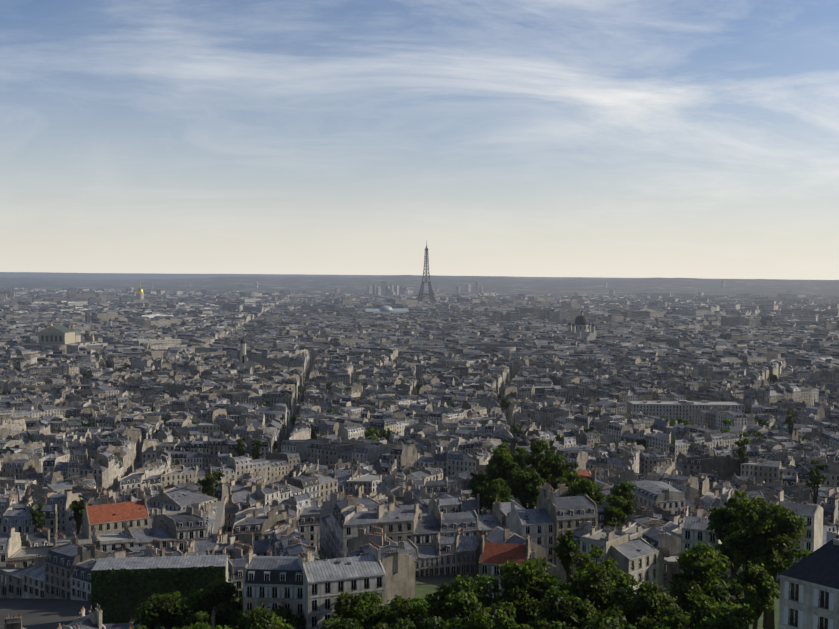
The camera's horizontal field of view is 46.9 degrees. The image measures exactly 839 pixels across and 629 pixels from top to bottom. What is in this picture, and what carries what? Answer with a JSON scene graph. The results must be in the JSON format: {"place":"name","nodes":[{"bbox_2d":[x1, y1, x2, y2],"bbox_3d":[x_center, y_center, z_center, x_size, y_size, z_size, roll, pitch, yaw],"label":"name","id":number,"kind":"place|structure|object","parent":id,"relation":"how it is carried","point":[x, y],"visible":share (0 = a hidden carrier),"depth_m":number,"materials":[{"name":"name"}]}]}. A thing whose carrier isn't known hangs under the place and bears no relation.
{"place":"outdoors","nodes":[
{"label":"outdoors","id":0,"kind":"place"},
{"bbox_2d":[0,272,838,628],"bbox_3d":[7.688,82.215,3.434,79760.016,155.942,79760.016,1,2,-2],"label":"ground","id":1,"kind":"structure","parent":0,"point":[42,614],"depth_m":8063.82,"materials":[{"name":"grey"}]},
{"bbox_2d":[66,380,709,544],"bbox_3d":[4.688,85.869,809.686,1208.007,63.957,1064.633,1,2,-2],"label":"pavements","id":2,"kind":"structure","parent":1,"relation":"on","point":[219,521],"depth_m":371.04,"materials":[{"name":"paint"}]},
{"bbox_2d":[0,310,822,449],"bbox_3d":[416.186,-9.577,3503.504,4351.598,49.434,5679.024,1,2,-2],"label":"trees","id":3,"kind":"object","parent":1,"relation":"on","point":[505,403],"visible":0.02,"depth_m":778.56,"materials":[{"name":"plant"}]},
{"bbox_2d":[0,423,838,628],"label":"city","id":4,"kind":"object","parent":1,"relation":"on","point":[410,507],"visible":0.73,"depth_m":410.03,"materials":[{"name":"paint"}]},
{"bbox_2d":[0,327,838,461],"bbox_3d":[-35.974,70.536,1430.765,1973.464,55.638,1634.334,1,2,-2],"label":"city","id":5,"kind":"object","parent":1,"relation":"on","point":[566,382],"visible":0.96,"depth_m":1043.98,"materials":[{"name":"paint"}]},
{"bbox_2d":[0,287,838,340],"bbox_3d":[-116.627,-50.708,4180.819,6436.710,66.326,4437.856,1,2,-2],"label":"city","id":6,"kind":"object","parent":1,"relation":"on","point":[641,315],"visible":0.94,"depth_m":3239.89,"materials":[{"name":"paint"}]},
{"bbox_2d":[21,241,829,421],"bbox_3d":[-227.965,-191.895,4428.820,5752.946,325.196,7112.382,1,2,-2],"label":"landmark buildings","id":7,"kind":"structure","parent":1,"relation":"on","point":[68,338],"depth_m":1751.72,"materials":[{"name":"paint"}]},
{"bbox_2d":[29,410,828,534],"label":"trees","id":8,"kind":"object","parent":1,"relation":"on","point":[208,483],"visible":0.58,"depth_m":408.49,"materials":[{"name":"plant"}]},
{"bbox_2d":[57,435,838,628],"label":"buildings","id":9,"kind":"structure","parent":1,"relation":"on","point":[122,589],"depth_m":212.10,"materials":[{"name":"paint"}]},
{"bbox_2d":[126,438,812,628],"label":"trees","id":10,"kind":"object","parent":1,"relation":"on","point":[753,532],"visible":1,"depth_m":175.50,"materials":[{"name":"plant"}]},
{"bbox_2d":[0,0,838,279],"label":"sky","id":11,"kind":"structure","parent":0,"point":[513,138],"materials":[{"name":"blue"}]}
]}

